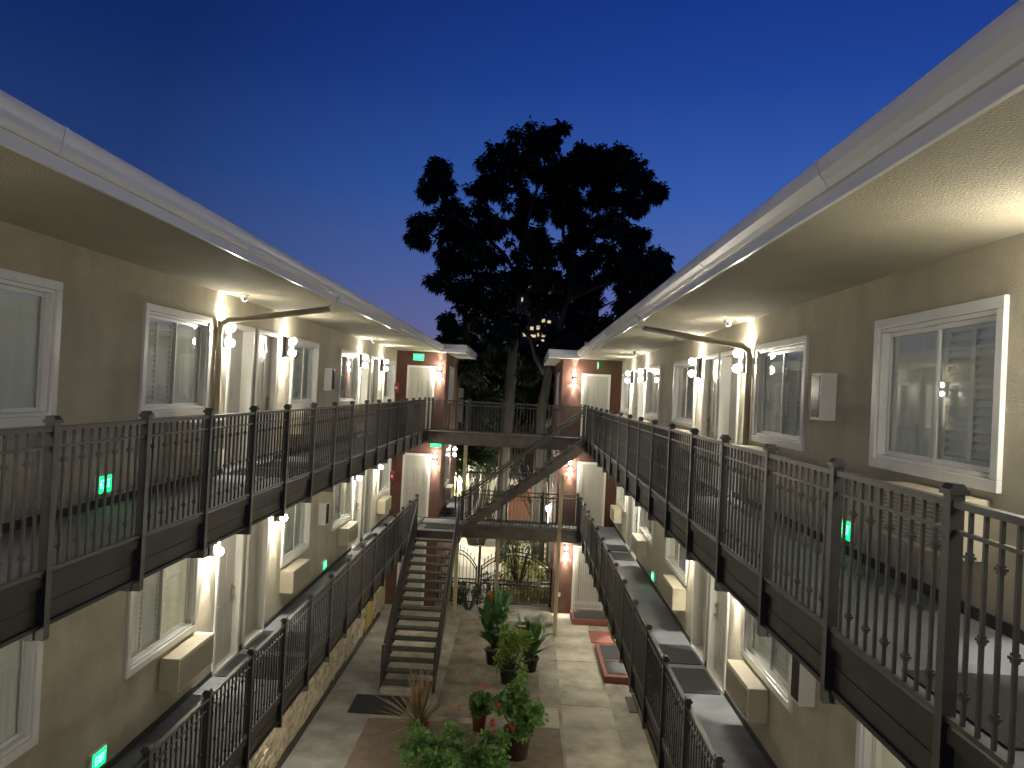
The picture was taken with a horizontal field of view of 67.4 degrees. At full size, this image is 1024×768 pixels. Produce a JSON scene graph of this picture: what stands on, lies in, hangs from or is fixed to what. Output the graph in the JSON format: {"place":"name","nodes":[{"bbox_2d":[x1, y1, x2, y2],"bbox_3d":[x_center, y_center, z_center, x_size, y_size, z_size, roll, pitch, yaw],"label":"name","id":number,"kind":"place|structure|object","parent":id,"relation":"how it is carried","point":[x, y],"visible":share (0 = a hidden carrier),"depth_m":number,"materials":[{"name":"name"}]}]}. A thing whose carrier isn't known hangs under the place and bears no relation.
{"place":"outdoors","nodes":[
{"label":"outdoors","id":0,"kind":"place"},
{"bbox_2d":[281,614,413,767],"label":"path","id":1,"kind":"structure","parent":0,"point":[328,738],"depth_m":17.03,"materials":[{"name":"grey concrete"}]},
{"bbox_2d":[344,718,564,767],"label":"paving","id":2,"kind":"structure","parent":0,"point":[376,744],"depth_m":15.78,"materials":[{"name":"concrete"}]},
{"bbox_2d":[372,665,468,734],"bbox_3d":[-1.819,6.664,16.222,1.983,1.484,1.996,3,-1,-23],"label":"dry plant","id":3,"kind":"object","parent":2,"relation":"on","point":[418,710],"visible":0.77,"depth_m":16.17,"materials":[{"name":"plant"}]},
{"bbox_2d":[393,719,512,767],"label":"potted shrub","id":4,"kind":"object","parent":2,"relation":"on","point":[455,751],"visible":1,"depth_m":14.36,"materials":[{"name":"green plant"}]},
{"bbox_2d":[458,683,493,732],"bbox_3d":[-0.717,6.935,16.567,0.783,1.059,0.674,3,-1,22],"label":"potted geranium","id":5,"kind":"object","parent":2,"relation":"on","point":[479,706],"visible":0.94,"depth_m":16.41,"materials":[{"name":"plant"}]},
{"bbox_2d":[488,666,548,761],"bbox_3d":[0.114,6.585,15.408,1.276,1.816,1.200,3,-1,1],"label":"potted geranium","id":6,"kind":"object","parent":2,"relation":"on","point":[525,716],"visible":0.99,"depth_m":15.25,"materials":[{"name":"green plant"}]},
{"bbox_2d":[434,618,539,719],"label":"paving","id":7,"kind":"structure","parent":0,"point":[469,668],"depth_m":19.75,"materials":[{"name":"beige concrete"}]},
{"bbox_2d":[476,585,514,665],"bbox_3d":[-0.491,6.477,20.608,0.970,2.074,1.111,3,-1,-13],"label":"potted canna","id":8,"kind":"object","parent":7,"relation":"on","point":[496,602],"visible":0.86,"depth_m":20.50,"materials":[{"name":"plant"}]},
{"bbox_2d":[492,624,534,684],"bbox_3d":[0.036,6.807,19.308,1.102,1.442,1.040,3,-1,1],"label":"potted plant","id":9,"kind":"object","parent":7,"relation":"on","point":[516,642],"visible":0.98,"depth_m":19.16,"materials":[{"name":"green plant"}]},
{"bbox_2d":[518,612,555,672],"bbox_3d":[0.614,6.818,20.134,1.168,1.492,1.335,3,-1,17],"label":"potted plant","id":10,"kind":"object","parent":7,"relation":"on","point":[531,656],"visible":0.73,"depth_m":20.08,"materials":[{"name":"green plant"}]},
{"bbox_2d":[438,520,545,601],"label":"driveway","id":11,"kind":"structure","parent":0,"point":[487,548],"depth_m":33.09,"materials":[{"name":"concrete"}]},
{"bbox_2d":[455,421,549,481],"bbox_3d":[0.414,4.735,34.935,6.600,5.920,0.170,3,-1,1],"label":"screen fence","id":12,"kind":"object","parent":11,"relation":"on","point":[473,472],"visible":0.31,"depth_m":34.99,"materials":[{"name":"brown wood"}]},
{"bbox_2d":[454,338,550,545],"bbox_3d":[-1.406,2.622,36.438,6.681,10.019,5.125,3,-1,1],"label":"tree","id":13,"kind":"object","parent":11,"relation":"on","point":[490,393],"visible":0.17,"depth_m":35.49,"materials":[{"name":"green plant"}]},
{"bbox_2d":[499,555,549,604],"bbox_3d":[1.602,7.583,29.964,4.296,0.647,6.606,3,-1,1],"label":"ground cover","id":14,"kind":"object","parent":11,"relation":"on","point":[524,590],"visible":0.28,"depth_m":28.70,"materials":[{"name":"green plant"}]},
{"bbox_2d":[500,540,539,583],"bbox_3d":[0.241,6.542,29.102,1.760,2.207,1.355,3,-1,1],"label":"shrub","id":15,"kind":"object","parent":14,"relation":"on","point":[512,559],"visible":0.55,"depth_m":29.01,"materials":[{"name":"green plant"}]},
{"bbox_2d":[401,115,675,562],"bbox_3d":[0.952,-0.710,32.988,12.634,21.363,6.433,3,-1,1],"label":"tree","id":16,"kind":"object","parent":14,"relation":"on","point":[636,271],"visible":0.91,"depth_m":32.33,"materials":[{"name":"green plant"}]},
{"bbox_2d":[496,340,554,542],"bbox_3d":[2.177,2.753,38.003,7.263,10.146,4.633,3,-1,1],"label":"tree","id":17,"kind":"object","parent":11,"relation":"on","point":[551,395],"visible":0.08,"depth_m":37.20,"materials":[{"name":"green plant"}]},
{"bbox_2d":[463,408,525,518],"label":"ground","id":18,"kind":"structure","parent":0,"point":[488,423],"depth_m":163.61,"materials":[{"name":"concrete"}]},
{"bbox_2d":[0,90,478,767],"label":"apartment wing","id":19,"kind":"structure","parent":18,"relation":"on","point":[124,284],"depth_m":8.70,"materials":[{"name":"beige paint"}]},
{"bbox_2d":[0,641,43,767],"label":"window","id":20,"kind":"structure","parent":19,"relation":"in","point":[21,662],"depth_m":6.97,"materials":[{"name":"white plastic"}]},
{"bbox_2d":[0,268,63,428],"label":"window","id":21,"kind":"structure","parent":19,"relation":"in","point":[30,305],"depth_m":6.85,"materials":[{"name":"glass"}]},
{"bbox_2d":[89,744,106,767],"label":"exit sign","id":22,"kind":"object","parent":19,"relation":"attached to","point":[97,758],"visible":1,"depth_m":8.18,"materials":[{"name":"green plastic"}]},
{"bbox_2d":[123,558,199,678],"bbox_3d":[-4.389,2.691,9.628,0.147,1.330,1.850,3,-1,1],"label":"window","id":23,"kind":"structure","parent":19,"relation":"in","point":[159,615],"depth_m":9.61,"materials":[{"name":"glass"}]},
{"bbox_2d":[138,302,212,418],"bbox_3d":[-4.243,-0.261,9.656,0.147,1.330,1.850,3,-1,1],"label":"window","id":24,"kind":"structure","parent":19,"relation":"in","point":[176,345],"depth_m":9.64,"materials":[{"name":"glass"}]},
{"bbox_2d":[158,632,213,692],"bbox_3d":[-4.259,3.638,10.095,0.258,0.420,1.070,3,-1,1],"label":"air conditioner","id":25,"kind":"object","parent":19,"relation":"attached to","point":[187,661],"visible":1,"depth_m":9.83,"materials":[{"name":"beige plastic"}]},
{"bbox_2d":[172,419,224,455],"bbox_3d":[-4.113,0.686,10.124,0.258,0.420,1.070,3,-1,1],"label":"air conditioner","id":26,"kind":"object","parent":19,"relation":"attached to","point":[179,437],"visible":0.34,"depth_m":9.59,"materials":[{"name":"beige plastic"}]},
{"bbox_2d":[0,397,426,640],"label":"railing","id":27,"kind":"object","parent":19,"relation":"attached to","point":[403,419],"visible":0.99,"depth_m":7.02,"materials":[{"name":"grey metal"}]},
{"bbox_2d":[211,534,244,674],"bbox_3d":[-4.404,3.159,11.733,0.200,2.226,1.030,3,-1,1],"label":"door","id":28,"kind":"structure","parent":19,"relation":"in","point":[229,567],"depth_m":11.93,"materials":[{"name":"white paint"}]},
{"bbox_2d":[222,323,255,472],"bbox_3d":[-4.266,0.207,11.762,0.215,2.226,1.030,3,-1,1],"label":"door","id":29,"kind":"structure","parent":19,"relation":"in","point":[240,359],"depth_m":12.13,"materials":[{"name":"white paint"}]},
{"bbox_2d":[241,517,269,647],"bbox_3d":[-4.390,3.171,12.923,0.215,2.226,1.010,3,-1,1],"label":"door","id":30,"kind":"structure","parent":19,"relation":"in","point":[257,541],"depth_m":13.33,"materials":[{"name":"white paint"}]},
{"bbox_2d":[215,654,297,679],"bbox_3d":[-3.835,4.298,11.691,0.990,0.012,0.950,3,-1,1],"label":"doormat","id":31,"kind":"object","parent":19,"relation":"on","point":[236,661],"visible":0.43,"depth_m":11.65,"materials":[{"name":"rubber"}]},
{"bbox_2d":[254,329,278,464],"bbox_3d":[-4.237,0.220,12.952,0.200,2.226,1.010,3,-1,1],"label":"door","id":32,"kind":"structure","parent":19,"relation":"in","point":[267,341],"depth_m":13.20,"materials":[{"name":"white paint"}]},
{"bbox_2d":[130,494,417,767],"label":"railing","id":33,"kind":"object","parent":19,"relation":"attached to","point":[382,546],"visible":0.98,"depth_m":10.56,"materials":[{"name":"grey metal"}]},
{"bbox_2d":[245,630,317,651],"bbox_3d":[-3.814,4.310,12.881,0.990,0.012,0.930,3,-1,1],"label":"doormat","id":34,"kind":"object","parent":19,"relation":"on","point":[260,639],"visible":0.43,"depth_m":12.82,"materials":[{"name":"rubber"}]},
{"bbox_2d":[279,558,309,593],"bbox_3d":[-4.174,3.688,14.794,0.258,0.420,1.070,3,-1,1],"label":"air conditioner","id":35,"kind":"object","parent":19,"relation":"attached to","point":[294,576],"visible":1,"depth_m":14.45,"materials":[{"name":"beige plastic"}]},
{"bbox_2d":[280,503,311,567],"bbox_3d":[-4.289,2.749,15.151,0.147,1.330,1.800,3,-1,1],"label":"window","id":36,"kind":"structure","parent":19,"relation":"in","point":[296,529],"depth_m":15.29,"materials":[{"name":"glass"}]},
{"bbox_2d":[289,337,319,407],"bbox_3d":[-4.143,-0.202,15.180,0.147,1.330,1.800,3,-1,1],"label":"window","id":37,"kind":"structure","parent":19,"relation":"in","point":[304,370],"depth_m":15.38,"materials":[{"name":"glass"}]},
{"bbox_2d":[318,501,328,525],"bbox_3d":[-4.137,2.844,16.883,0.172,0.490,0.270,3,-1,1],"label":"extinguisher cabinet","id":38,"kind":"object","parent":19,"relation":"attached to","point":[323,515],"visible":1,"depth_m":16.75,"materials":[{"name":"white plastic"}]},
{"bbox_2d":[331,477,352,530],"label":"window","id":39,"kind":"structure","parent":19,"relation":"in","point":[342,492],"depth_m":19.09,"materials":[{"name":"glass"}]},
{"bbox_2d":[338,521,357,545],"bbox_3d":[-4.094,3.734,19.223,0.258,0.420,1.070,3,-1,1],"label":"air conditioner","id":40,"kind":"object","parent":19,"relation":"attached to","point":[347,533],"visible":1,"depth_m":18.80,"materials":[{"name":"beige plastic"}]},
{"bbox_2d":[338,348,359,404],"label":"window","id":41,"kind":"structure","parent":19,"relation":"in","point":[349,360],"depth_m":19.16,"materials":[{"name":"glass"}]},
{"bbox_2d":[351,475,362,549],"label":"door","id":42,"kind":"structure","parent":19,"relation":"in","point":[358,485],"depth_m":21.12,"materials":[{"name":"white paint"}]},
{"bbox_2d":[357,353,369,436],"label":"door","id":43,"kind":"structure","parent":19,"relation":"in","point":[364,372],"depth_m":21.16,"materials":[{"name":"white paint"}]},
{"bbox_2d":[362,469,373,539],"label":"door","id":44,"kind":"structure","parent":19,"relation":"in","point":[368,489],"depth_m":22.57,"materials":[{"name":"white paint"}]},
{"bbox_2d":[367,356,378,433],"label":"door","id":45,"kind":"structure","parent":19,"relation":"in","point":[374,371],"depth_m":22.54,"materials":[{"name":"white paint"}]},
{"bbox_2d":[377,459,390,498],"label":"window","id":46,"kind":"structure","parent":19,"relation":"in","point":[383,486],"depth_m":24.87,"materials":[{"name":"white plastic"}]},
{"bbox_2d":[382,359,395,401],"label":"window","id":47,"kind":"structure","parent":19,"relation":"in","point":[389,375],"depth_m":24.94,"materials":[{"name":"white plastic"}]},
{"bbox_2d":[396,541,426,604],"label":"door","id":48,"kind":"structure","parent":19,"relation":"in","point":[421,551],"depth_m":25.76,"materials":[{"name":"white paint"}]},
{"bbox_2d":[400,453,430,516],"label":"door","id":49,"kind":"structure","parent":19,"relation":"in","point":[416,466],"depth_m":25.80,"materials":[{"name":"white paint"}]},
{"bbox_2d":[406,365,434,428],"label":"door","id":50,"kind":"structure","parent":19,"relation":"in","point":[420,379],"depth_m":25.83,"materials":[{"name":"white paint"}]},
{"bbox_2d":[478,470,547,521],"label":"garage","id":51,"kind":"structure","parent":18,"relation":"on","point":[510,504],"depth_m":43.86,"materials":[{"name":"beige"}]},
{"bbox_2d":[508,488,531,520],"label":"door","id":52,"kind":"structure","parent":51,"relation":"in","point":[510,504],"depth_m":43.86,"materials":[{"name":"brown wood"}]},
{"bbox_2d":[543,0,1023,767],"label":"apartment wing","id":53,"kind":"structure","parent":18,"relation":"on","point":[875,262],"depth_m":6.56,"materials":[{"name":"beige paint"}]},
{"bbox_2d":[417,496,578,543],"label":"bridge","id":54,"kind":"structure","parent":53,"relation":"attached to","point":[516,533],"depth_m":24.63,"materials":[{"name":"metal"}]},
{"bbox_2d":[462,491,579,531],"bbox_3d":[0.276,4.080,24.637,3.790,1.105,0.090,3,-1,1],"label":"railing","id":55,"kind":"object","parent":54,"relation":"on","point":[541,497],"visible":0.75,"depth_m":24.61,"materials":[{"name":"brown metal"}]},
{"bbox_2d":[458,405,588,531],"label":"staircase","id":56,"kind":"structure","parent":54,"relation":"on","point":[562,459],"depth_m":23.58,"materials":[{"name":"grey metal"}]},
{"bbox_2d":[469,488,578,525],"bbox_3d":[0.399,4.096,25.655,3.640,1.105,0.090,3,-1,1],"label":"railing","id":57,"kind":"object","parent":54,"relation":"on","point":[543,493],"visible":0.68,"depth_m":25.63,"materials":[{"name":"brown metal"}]},
{"bbox_2d":[424,429,582,449],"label":"bridge","id":58,"kind":"structure","parent":53,"relation":"attached to","point":[475,438],"depth_m":24.68,"materials":[{"name":"concrete"}]},
{"bbox_2d":[426,397,583,437],"bbox_3d":[-0.198,1.099,24.677,5.090,1.105,0.090,3,-1,1],"label":"railing","id":59,"kind":"object","parent":58,"relation":"on","point":[485,406],"visible":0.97,"depth_m":24.67,"materials":[{"name":"brown metal"}]},
{"bbox_2d":[430,397,581,436],"bbox_3d":[-0.204,1.108,25.698,5.040,1.105,0.090,3,-1,1],"label":"railing","id":60,"kind":"object","parent":58,"relation":"on","point":[469,412],"visible":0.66,"depth_m":25.69,"materials":[{"name":"brown metal"}]},
{"bbox_2d":[571,546,602,610],"bbox_3d":[2.549,6.503,25.659,1.060,2.140,0.103,3,-1,1],"label":"door","id":61,"kind":"structure","parent":53,"relation":"in","point":[584,596],"depth_m":25.66,"materials":[{"name":"white paint"}]},
{"bbox_2d":[575,462,605,525],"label":"door","id":62,"kind":"structure","parent":53,"relation":"in","point":[591,481],"depth_m":25.69,"materials":[{"name":"white paint"}]},
{"bbox_2d":[580,373,610,435],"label":"door","id":63,"kind":"structure","parent":53,"relation":"in","point":[595,391],"depth_m":25.72,"materials":[{"name":"white paint"}]},
{"bbox_2d":[621,371,631,413],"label":"window","id":64,"kind":"structure","parent":53,"relation":"in","point":[626,387],"depth_m":24.83,"materials":[{"name":"white plastic"}]},
{"bbox_2d":[626,496,632,550],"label":"door","id":65,"kind":"structure","parent":53,"relation":"in","point":[630,500],"depth_m":22.63,"materials":[{"name":"white paint"}]},
{"bbox_2d":[632,369,638,419],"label":"door","id":66,"kind":"structure","parent":53,"relation":"in","point":[636,374],"depth_m":22.66,"materials":[{"name":"white paint"}]},
{"bbox_2d":[631,533,647,557],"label":"air conditioner","id":67,"kind":"object","parent":53,"relation":"attached to","point":[639,541],"visible":1,"depth_m":19.04,"materials":[{"name":"beige plastic"}]},
{"bbox_2d":[637,368,645,419],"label":"door","id":68,"kind":"structure","parent":53,"relation":"in","point":[641,391],"depth_m":21.56,"materials":[{"name":"white paint"}]},
{"bbox_2d":[639,507,653,544],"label":"window","id":69,"kind":"structure","parent":53,"relation":"in","point":[646,526],"depth_m":19.63,"materials":[{"name":"glass"}]},
{"bbox_2d":[578,495,724,767],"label":"railing","id":70,"kind":"object","parent":53,"relation":"attached to","point":[634,627],"visible":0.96,"depth_m":11.10,"materials":[{"name":"brown metal"}]},
{"bbox_2d":[645,365,660,420],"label":"window","id":71,"kind":"structure","parent":53,"relation":"in","point":[653,378],"depth_m":19.62,"materials":[{"name":"white plastic"}]},
{"bbox_2d":[662,575,685,610],"bbox_3d":[3.143,4.050,14.939,0.258,0.420,1.070,3,-1,1],"label":"air conditioner","id":72,"kind":"object","parent":53,"relation":"attached to","point":[673,591],"visible":1,"depth_m":14.51,"materials":[{"name":"beige plastic"}]},
{"bbox_2d":[664,538,687,585],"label":"window","id":73,"kind":"structure","parent":53,"relation":"in","point":[675,559],"depth_m":15.62,"materials":[{"name":"glass"}]},
{"bbox_2d":[651,644,701,664],"bbox_3d":[2.646,4.632,13.206,1.010,0.012,0.960,3,-1,1],"label":"doormat","id":74,"kind":"object","parent":53,"relation":"on","point":[680,654],"visible":0.64,"depth_m":13.18,"materials":[{"name":"rubber"}]},
{"bbox_2d":[671,357,697,427],"bbox_3d":[3.511,0.178,15.488,0.147,1.330,2.140,3,-1,1],"label":"window","id":75,"kind":"structure","parent":53,"relation":"in","point":[684,386],"depth_m":15.83,"materials":[{"name":"white plastic"}]},
{"bbox_2d":[651,666,720,694],"bbox_3d":[2.624,4.619,12.001,1.010,0.012,1.050,3,-1,1],"label":"doormat","id":76,"kind":"object","parent":53,"relation":"on","point":[695,681],"visible":0.64,"depth_m":11.94,"materials":[{"name":"rubber"}]},
{"bbox_2d":[691,561,709,664],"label":"door","id":77,"kind":"structure","parent":53,"relation":"in","point":[701,576],"depth_m":13.67,"materials":[{"name":"white paint"}]},
{"bbox_2d":[698,353,719,485],"bbox_3d":[3.480,0.604,13.254,0.200,2.226,1.040,3,-1,1],"label":"door","id":78,"kind":"structure","parent":53,"relation":"in","point":[709,394],"depth_m":13.59,"materials":[{"name":"white paint"}]},
{"bbox_2d":[706,575,729,693],"bbox_3d":[3.313,3.542,12.020,0.200,2.226,1.130,3,-1,1],"label":"door","id":79,"kind":"structure","parent":53,"relation":"in","point":[719,601],"depth_m":12.28,"materials":[{"name":"white paint"}]},
{"bbox_2d":[715,349,740,496],"bbox_3d":[3.466,0.591,12.049,0.215,2.226,1.130,3,-1,1],"label":"door","id":80,"kind":"structure","parent":53,"relation":"in","point":[729,380],"depth_m":12.54,"materials":[{"name":"white paint"}]},
{"bbox_2d":[725,659,768,723],"bbox_3d":[3.055,3.998,10.040,0.258,0.420,1.070,3,-1,1],"label":"air conditioner","id":81,"kind":"object","parent":53,"relation":"attached to","point":[746,689],"visible":1,"depth_m":9.72,"materials":[{"name":"beige plastic"}]},
{"bbox_2d":[735,445,779,484],"bbox_3d":[3.200,1.047,10.069,0.258,0.420,1.070,3,-1,1],"label":"air conditioner","id":82,"kind":"object","parent":53,"relation":"attached to","point":[760,448],"visible":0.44,"depth_m":9.88,"materials":[{"name":"beige plastic"}]},
{"bbox_2d":[741,608,792,712],"bbox_3d":[3.261,3.068,9.661,0.147,1.330,1.940,3,-1,1],"label":"window","id":83,"kind":"structure","parent":53,"relation":"in","point":[771,661],"depth_m":9.60,"materials":[{"name":"white plastic"}]},
{"bbox_2d":[751,335,809,451],"bbox_3d":[3.407,0.117,9.690,0.147,1.330,1.940,3,-1,1],"label":"window","id":84,"kind":"structure","parent":53,"relation":"in","point":[781,366],"depth_m":9.64,"materials":[{"name":"glass"}]},
{"bbox_2d":[790,656,815,706],"bbox_3d":[3.106,3.147,8.198,0.172,0.490,0.270,3,-1,1],"label":"extinguisher cabinet","id":85,"kind":"object","parent":53,"relation":"attached to","point":[803,686],"visible":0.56,"depth_m":8.06,"materials":[{"name":"white plastic"}]},
{"bbox_2d":[585,406,1023,767],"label":"railing","id":86,"kind":"object","parent":53,"relation":"attached to","point":[644,453],"visible":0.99,"depth_m":4.69,"materials":[{"name":"grey metal"}]},
{"bbox_2d":[810,373,836,420],"bbox_3d":[3.250,0.133,8.027,0.172,0.490,0.270,3,-1,1],"label":"extinguisher cabinet","id":87,"kind":"object","parent":53,"relation":"attached to","point":[823,396],"visible":1,"depth_m":7.89,"materials":[{"name":"white plastic"}]},
{"bbox_2d":[855,720,905,767],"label":"window","id":88,"kind":"structure","parent":53,"relation":"in","point":[870,753],"depth_m":6.87,"materials":[{"name":"white plastic"}]},
{"bbox_2d":[881,481,990,561],"bbox_3d":[3.122,1.001,5.739,0.258,0.420,1.070,3,-1,1],"label":"air conditioner","id":89,"kind":"object","parent":53,"relation":"attached to","point":[978,531],"visible":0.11,"depth_m":5.62,"materials":[{"name":"beige plastic"}]},
{"bbox_2d":[868,294,1009,493],"bbox_3d":[3.341,0.079,6.065,0.147,1.330,1.910,3,-1,1],"label":"window","id":90,"kind":"structure","parent":53,"relation":"in","point":[938,397],"depth_m":5.97,"materials":[{"name":"white plastic"}]},
{"bbox_2d":[907,669,1023,750],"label":"doormat","id":91,"kind":"object","parent":53,"relation":"on","point":[1004,704],"visible":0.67,"depth_m":3.76,"materials":[{"name":"rubber"}]},
{"bbox_2d":[343,601,656,767],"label":"courtyard floor","id":92,"kind":"structure","parent":0,"point":[637,752],"depth_m":19.54,"materials":[{"name":"concrete"}]},
{"bbox_2d":[347,694,409,714],"bbox_3d":[-3.029,7.337,17.591,1.260,0.012,1.020,3,-1,1],"label":"floor mat","id":93,"kind":"object","parent":92,"relation":"on","point":[367,703],"visible":0.71,"depth_m":17.55,"materials":[{"name":"rubber"}]},
{"bbox_2d":[380,685,431,695],"bbox_3d":[-2.533,7.343,18.422,1.220,0.100,0.340,3,-1,1],"label":"stair footing","id":94,"kind":"object","parent":92,"relation":"on","point":[392,689],"visible":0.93,"depth_m":18.29,"materials":[{"name":"concrete"}]},
{"bbox_2d":[379,494,460,692],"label":"staircase","id":95,"kind":"structure","parent":92,"relation":"on","point":[400,591],"depth_m":20.43,"materials":[{"name":"grey metal"}]},
{"bbox_2d":[450,543,458,620],"bbox_3d":[-1.784,6.179,24.422,0.200,2.615,0.200,3,-1,1],"label":"post","id":96,"kind":"object","parent":92,"relation":"on","point":[455,587],"visible":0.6,"depth_m":24.37,"materials":[{"name":"beige paint"}]},
{"bbox_2d":[369,708,559,727],"bbox_3d":[-1.045,7.441,17.399,4.200,0.001,1.050,3,-1,1],"label":"pale edging","id":97,"kind":"object","parent":92,"relation":"on","point":[553,718],"visible":0.6,"depth_m":17.14,"materials":[{"name":"concrete"}]},
{"bbox_2d":[449,580,485,609],"bbox_3d":[-1.546,7.024,25.616,1.414,1.026,0.957,3,-1,1],"label":"shrub","id":98,"kind":"object","parent":92,"relation":"on","point":[474,591],"visible":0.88,"depth_m":25.51,"materials":[{"name":"green plant"}]},
{"bbox_2d":[476,546,481,604],"bbox_3d":[-1.137,6.537,26.257,0.100,2.000,0.100,3,-1,1],"label":"gate post","id":99,"kind":"object","parent":92,"relation":"on","point":[478,576],"visible":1,"depth_m":26.22,"materials":[{"name":"black metal"}]},
{"bbox_2d":[437,545,477,602],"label":"gate","id":100,"kind":"structure","parent":99,"relation":"attached to","point":[476,567],"depth_m":26.26,"materials":[{"name":"black metal"}]},
{"bbox_2d":[479,546,551,607],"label":"gate","id":101,"kind":"structure","parent":99,"relation":"attached to","point":[517,581],"depth_m":26.22,"materials":[{"name":"black metal"}]},
{"bbox_2d":[524,611,552,626],"bbox_3d":[0.867,7.416,24.311,0.983,0.410,0.683,3,-1,1],"label":"rock","id":102,"kind":"object","parent":92,"relation":"on","point":[547,617],"visible":0.76,"depth_m":24.14,"materials":[{"name":"grey stone"}]},
{"bbox_2d":[551,475,563,637],"bbox_3d":[1.397,5.191,23.225,0.200,4.880,0.200,3,-1,1],"label":"post","id":103,"kind":"object","parent":92,"relation":"on","point":[554,635],"visible":0.99,"depth_m":23.17,"materials":[{"name":"beige paint"}]},
{"bbox_2d":[570,609,607,625],"bbox_3d":[2.493,7.614,25.060,1.160,0.182,1.160,3,-1,1],"label":"step","id":104,"kind":"object","parent":92,"relation":"on","point":[587,617],"visible":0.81,"depth_m":24.69,"materials":[{"name":"red brick"}]},
{"bbox_2d":[588,631,612,643],"bbox_3d":[2.683,7.688,23.325,0.650,0.019,1.100,3,-1,1],"label":"red pad","id":105,"kind":"object","parent":92,"relation":"on","point":[600,637],"visible":0.86,"depth_m":23.28,"materials":[{"name":"red concrete"}]},
{"bbox_2d":[595,643,628,683],"bbox_3d":[2.699,7.585,20.951,0.640,0.182,2.650,3,-1,1],"label":"step","id":106,"kind":"object","parent":92,"relation":"on","point":[612,669],"visible":0.82,"depth_m":20.52,"materials":[{"name":"red brick"}]},
{"bbox_2d":[0,0,1017,401],"label":"sky","id":107,"kind":"structure","parent":0,"point":[310,127],"materials":[{"name":"blue"}]},
{"bbox_2d":[495,269,598,412],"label":"apartment tower","id":108,"kind":"structure","parent":0,"point":[533,330],"depth_m":200.08,"materials":[{"name":"concrete"}]},
{"bbox_2d":[555,614,627,767],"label":"path","id":109,"kind":"structure","parent":0,"point":[591,737],"depth_m":18.16,"materials":[{"name":"concrete"}]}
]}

